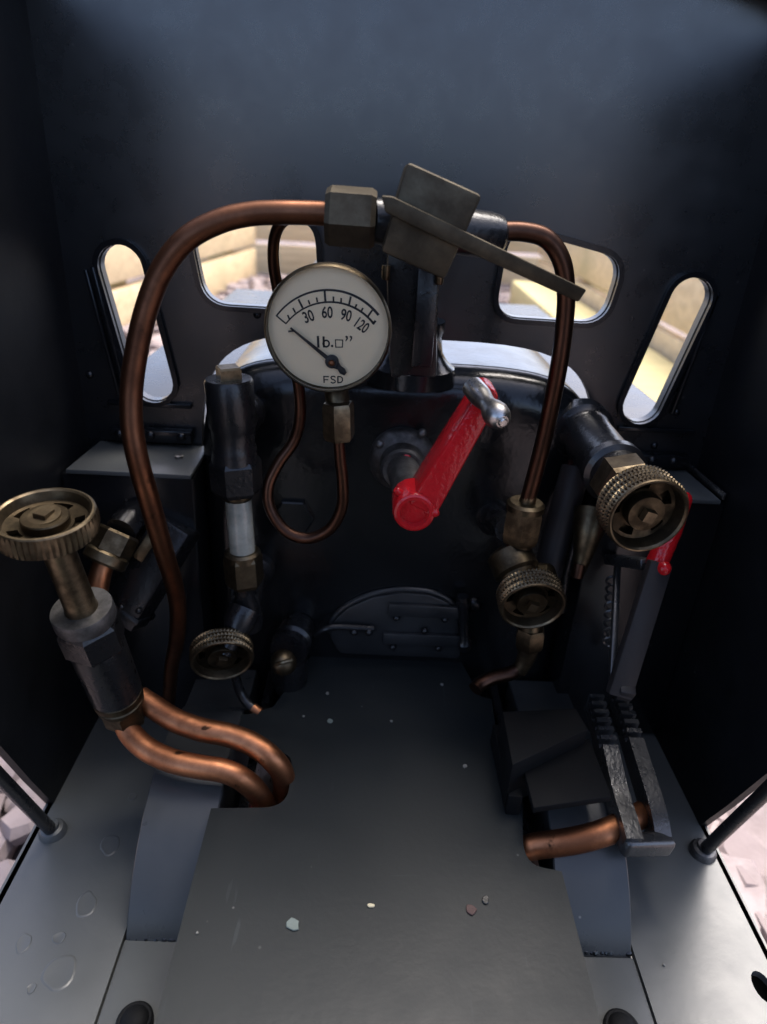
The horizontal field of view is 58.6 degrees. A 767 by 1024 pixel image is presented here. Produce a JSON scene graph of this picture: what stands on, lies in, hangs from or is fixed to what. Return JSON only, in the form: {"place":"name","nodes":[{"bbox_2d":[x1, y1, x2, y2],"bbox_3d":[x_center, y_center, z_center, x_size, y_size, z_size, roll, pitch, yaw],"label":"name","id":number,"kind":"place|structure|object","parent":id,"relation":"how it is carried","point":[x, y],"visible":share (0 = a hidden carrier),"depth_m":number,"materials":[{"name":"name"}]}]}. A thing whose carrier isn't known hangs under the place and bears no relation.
{"place":"outdoors","nodes":[
{"label":"outdoors","id":0,"kind":"place"},
{"bbox_2d":[286,918,298,930],"bbox_3d":[-0.019,0.085,0.141,0.003,0.001,0.003,3,26,-2],"label":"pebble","id":1,"kind":"object","parent":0,"point":[292,924],"visible":1,"depth_m":0.14,"materials":[{"name":"grey stone"}]},
{"bbox_2d":[0,240,686,859],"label":"ground","id":2,"kind":"structure","parent":0,"point":[20,846],"depth_m":1.92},
{"bbox_2d":[105,226,255,325],"bbox_3d":[-0.449,-0.436,1.115,0.069,0.278,1.498,6,26,4],"label":"garden fence","id":3,"kind":"object","parent":2,"relation":"on","point":[223,265],"visible":0.18,"depth_m":1.49,"materials":[{"name":"beige wood"}]},
{"bbox_2d":[0,0,766,1023],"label":"locomotive cab","id":4,"kind":"object","parent":2,"relation":"on","point":[628,138],"visible":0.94,"depth_m":0.17,"materials":[{"name":"metal"}]},
{"bbox_2d":[0,765,67,843],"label":"handrail post","id":5,"kind":"object","parent":4,"relation":"on","point":[52,830],"visible":1,"depth_m":0.17,"materials":[{"name":"black metal"}]},
{"bbox_2d":[61,441,214,708],"bbox_3d":[-0.071,0.023,0.209,0.035,0.087,0.022,3,26,-2],"label":"tank box","id":6,"kind":"object","parent":4,"relation":"on","point":[99,473],"visible":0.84,"depth_m":0.20,"materials":[{"name":"black metal"}]},
{"bbox_2d":[82,499,144,591],"bbox_3d":[-0.071,0.013,0.183,0.012,0.028,0.022,16,29,24],"label":"pipe union","id":7,"kind":"object","parent":6,"relation":"attached to","point":[111,546],"visible":0.75,"depth_m":0.18,"materials":[{"name":"gold metal"}]},
{"bbox_2d":[110,514,199,630],"bbox_3d":[-0.065,0.016,0.190,0.028,0.033,0.016,-15,32,-33],"label":"square tube","id":8,"kind":"object","parent":4,"relation":"attached to","point":[138,591],"visible":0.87,"depth_m":0.18,"materials":[{"name":"black metal"}]},
{"bbox_2d":[115,725,276,807],"bbox_3d":[-0.048,0.070,0.176,0.044,0.043,0.014,4,26,2],"label":"feed pipe","id":9,"kind":"object","parent":4,"relation":"attached to","point":[139,742],"visible":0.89,"depth_m":0.17,"materials":[{"name":"orange metal"}]},
{"bbox_2d":[0,488,144,731],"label":"water valve","id":10,"kind":"object","parent":9,"relation":"attached to","point":[55,529],"visible":1,"depth_m":0.14,"materials":[{"name":"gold metal"}]},
{"bbox_2d":[144,289,272,424],"bbox_3d":[-0.079,-0.044,0.352,0.043,0.096,0.278,3,26,-2],"label":"side tank","id":11,"kind":"object","parent":4,"relation":"attached to","point":[158,381],"visible":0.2,"depth_m":0.28,"materials":[{"name":"metal"}]},
{"bbox_2d":[142,687,294,803],"bbox_3d":[-0.044,0.067,0.179,0.043,0.041,0.011,6,26,4],"label":"feed pipe","id":12,"kind":"object","parent":4,"relation":"attached to","point":[270,757],"visible":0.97,"depth_m":0.17,"materials":[{"name":"orange metal"}]},
{"bbox_2d":[270,613,313,695],"bbox_3d":[-0.028,0.045,0.207,0.012,0.022,0.024,3,26,-2],"label":"drain plug","id":13,"kind":"object","parent":4,"relation":"attached to","point":[291,643],"visible":1,"depth_m":0.20,"materials":[{"name":"black metal"}]},
{"bbox_2d":[367,903,374,907],"bbox_3d":[-0.003,0.084,0.145,0.002,0.001,0.001,3,26,-2],"label":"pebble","id":14,"kind":"object","parent":4,"relation":"on","point":[370,905],"visible":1,"depth_m":0.14,"materials":[{"name":"beige stone"}]},
{"bbox_2d":[204,260,581,709],"bbox_3d":[0.002,-0.052,0.344,0.113,0.144,0.327,3,26,-2],"label":"boiler","id":15,"kind":"object","parent":4,"relation":"attached to","point":[370,578],"visible":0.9,"depth_m":0.20,"materials":[{"name":"black metal"}]},
{"bbox_2d":[189,363,274,713],"bbox_3d":[-0.042,0.009,0.186,0.020,0.100,0.035,3,26,-2],"label":"water gauge","id":16,"kind":"object","parent":15,"relation":"attached to","point":[236,410],"visible":1,"depth_m":0.18,"materials":[{"name":"black metal"}]},
{"bbox_2d":[313,592,459,657],"bbox_3d":[0.002,0.036,0.212,0.048,0.024,0.006,3,26,-2],"label":"firehole door","id":17,"kind":"structure","parent":15,"relation":"in","point":[417,624],"depth_m":0.21,"materials":[{"name":"metal"}]},
{"bbox_2d":[324,185,508,376],"bbox_3d":[0.006,-0.049,0.155,0.037,0.043,0.046,3,26,-2],"label":"steam manifold","id":18,"kind":"object","parent":15,"relation":"attached to","point":[356,217],"visible":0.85,"depth_m":0.16,"materials":[{"name":"black metal"}]},
{"bbox_2d":[119,200,324,705],"bbox_3d":[-0.037,0.003,0.162,0.050,0.141,0.031,3,26,-2],"label":"steam pipe","id":19,"kind":"object","parent":18,"relation":"attached to","point":[181,244],"visible":0.98,"depth_m":0.13,"materials":[{"name":"orange metal"}]},
{"bbox_2d":[262,225,391,543],"bbox_3d":[-0.014,-0.028,0.157,0.030,0.079,0.016,3,26,-2],"label":"pressure gauge","id":20,"kind":"object","parent":18,"relation":"attached to","point":[328,329],"visible":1,"depth_m":0.15,"materials":[{"name":"white metal"}]},
{"bbox_2d":[382,164,585,300],"bbox_3d":[0.020,-0.053,0.131,0.041,0.022,0.018,3,26,-2],"label":"lever valve","id":21,"kind":"object","parent":18,"relation":"attached to","point":[431,214],"visible":1,"depth_m":0.12,"materials":[{"name":"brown metal"}]},
{"bbox_2d":[507,221,575,500],"bbox_3d":[0.031,-0.030,0.157,0.021,0.067,0.009,3,26,-2],"label":"steam pipe","id":22,"kind":"object","parent":18,"relation":"attached to","point":[549,242],"visible":1,"depth_m":0.15,"materials":[{"name":"orange metal"}]},
{"bbox_2d":[369,377,510,530],"bbox_3d":[0.012,-0.015,0.166,0.023,0.041,0.049,-2,26,-11],"label":"regulator","id":23,"kind":"object","parent":15,"relation":"attached to","point":[416,471],"visible":1,"depth_m":0.16,"materials":[{"name":"metal"}]},
{"bbox_2d":[469,495,566,694],"bbox_3d":[0.036,0.019,0.189,0.021,0.060,0.035,3,26,-2],"label":"blower valve","id":24,"kind":"object","parent":15,"relation":"attached to","point":[531,598],"visible":1,"depth_m":0.18,"materials":[{"name":"gold metal"}]},
{"bbox_2d":[553,398,688,578],"bbox_3d":[0.056,-0.001,0.173,0.019,0.042,0.054,3,26,-2],"label":"steam valve","id":25,"kind":"object","parent":15,"relation":"attached to","point":[641,505],"visible":1,"depth_m":0.15,"materials":[{"name":"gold metal"}]},
{"bbox_2d":[536,464,585,580],"bbox_3d":[0.049,0.008,0.190,0.008,0.043,0.017,17,29,26],"label":"feed pipe","id":26,"kind":"object","parent":25,"relation":"attached to","point":[567,497],"visible":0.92,"depth_m":0.18,"materials":[{"name":"black metal"}]},
{"bbox_2d":[561,534,572,613],"bbox_3d":[0.053,0.014,0.194,0.005,0.032,0.006,3,26,-2],"label":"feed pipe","id":27,"kind":"object","parent":25,"relation":"attached to","point":[565,578],"visible":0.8,"depth_m":0.19,"materials":[{"name":"black metal"}]},
{"bbox_2d":[466,904,476,915],"bbox_3d":[0.019,0.085,0.146,0.002,0.001,0.002,3,26,-2],"label":"pebble","id":28,"kind":"object","parent":4,"relation":"on","point":[471,909],"visible":1,"depth_m":0.15,"materials":[{"name":"stone"}]},
{"bbox_2d":[482,895,488,903],"bbox_3d":[0.022,0.084,0.148,0.002,0.001,0.002,3,26,-2],"label":"pebble","id":29,"kind":"object","parent":4,"relation":"on","point":[485,899],"visible":1,"depth_m":0.15,"materials":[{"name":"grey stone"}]},
{"bbox_2d":[490,709,610,814],"bbox_3d":[0.042,0.064,0.173,0.024,0.016,0.032,3,26,-2],"label":"reverser bracket","id":30,"kind":"object","parent":4,"relation":"attached to","point":[545,760],"visible":1,"depth_m":0.17,"materials":[{"name":"black metal"}]},
{"bbox_2d":[499,303,655,417],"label":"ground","id":31,"kind":"structure","parent":4,"relation":"attached to","point":[638,403],"depth_m":0.27,"materials":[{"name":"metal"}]},
{"bbox_2d":[523,801,647,860],"bbox_3d":[0.050,0.083,0.172,0.047,0.023,0.016,-1,26,-9],"label":"feed pipe","id":32,"kind":"object","parent":4,"relation":"attached to","point":[598,834],"visible":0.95,"depth_m":0.16,"materials":[{"name":"orange metal"}]},
{"bbox_2d":[584,694,674,856],"bbox_3d":[0.063,0.066,0.179,0.015,0.020,0.047,3,26,-2],"label":"reverser quadrant","id":33,"kind":"object","parent":4,"relation":"on","point":[654,838],"visible":0.96,"depth_m":0.17,"materials":[{"name":"black metal"}]},
{"bbox_2d":[602,492,692,700],"bbox_3d":[0.067,0.019,0.177,0.016,0.051,0.035,7,26,7],"label":"reversing lever","id":34,"kind":"object","parent":33,"relation":"on","point":[625,663],"visible":0.96,"depth_m":0.17,"materials":[{"name":"grey metal"}]},
{"bbox_2d":[546,465,725,732],"bbox_3d":[0.074,0.029,0.214,0.035,0.087,0.022,3,26,-2],"label":"tank box","id":35,"kind":"object","parent":4,"relation":"on","point":[578,668],"visible":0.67,"depth_m":0.20,"materials":[{"name":"black metal"}]},
{"bbox_2d":[688,779,766,863],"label":"handrail post","id":36,"kind":"object","parent":4,"relation":"on","point":[701,850],"visible":1,"depth_m":0.17,"materials":[{"name":"black metal"}]},
{"bbox_2d":[0,275,766,943],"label":"slate chippings","id":37,"kind":"object","parent":2,"relation":"on","point":[744,849],"visible":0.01,"depth_m":0.28,"materials":[{"name":"grey gravel"}]},
{"bbox_2d":[509,281,673,401],"bbox_3d":[0.338,-0.273,1.123,0.096,0.064,1.104,3,26,0],"label":"timber sleeper","id":38,"kind":"object","parent":37,"relation":"on","point":[652,374],"visible":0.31,"depth_m":1.20,"materials":[{"name":"beige wood"}]},
{"bbox_2d":[200,225,583,283],"bbox_3d":[-0.011,-0.816,1.936,2.251,0.291,0.069,0,26,-7],"label":"garden fence","id":39,"kind":"object","parent":2,"relation":"on","point":[292,258],"depth_m":1.92,"materials":[{"name":"brown wood"}]},
{"bbox_2d":[537,243,704,363],"bbox_3d":[0.446,-0.403,1.175,0.069,0.264,1.569,3,26,0],"label":"garden fence","id":40,"kind":"object","parent":2,"relation":"on","point":[593,269],"visible":0.12,"depth_m":1.01,"materials":[{"name":"beige wood"}]}
]}

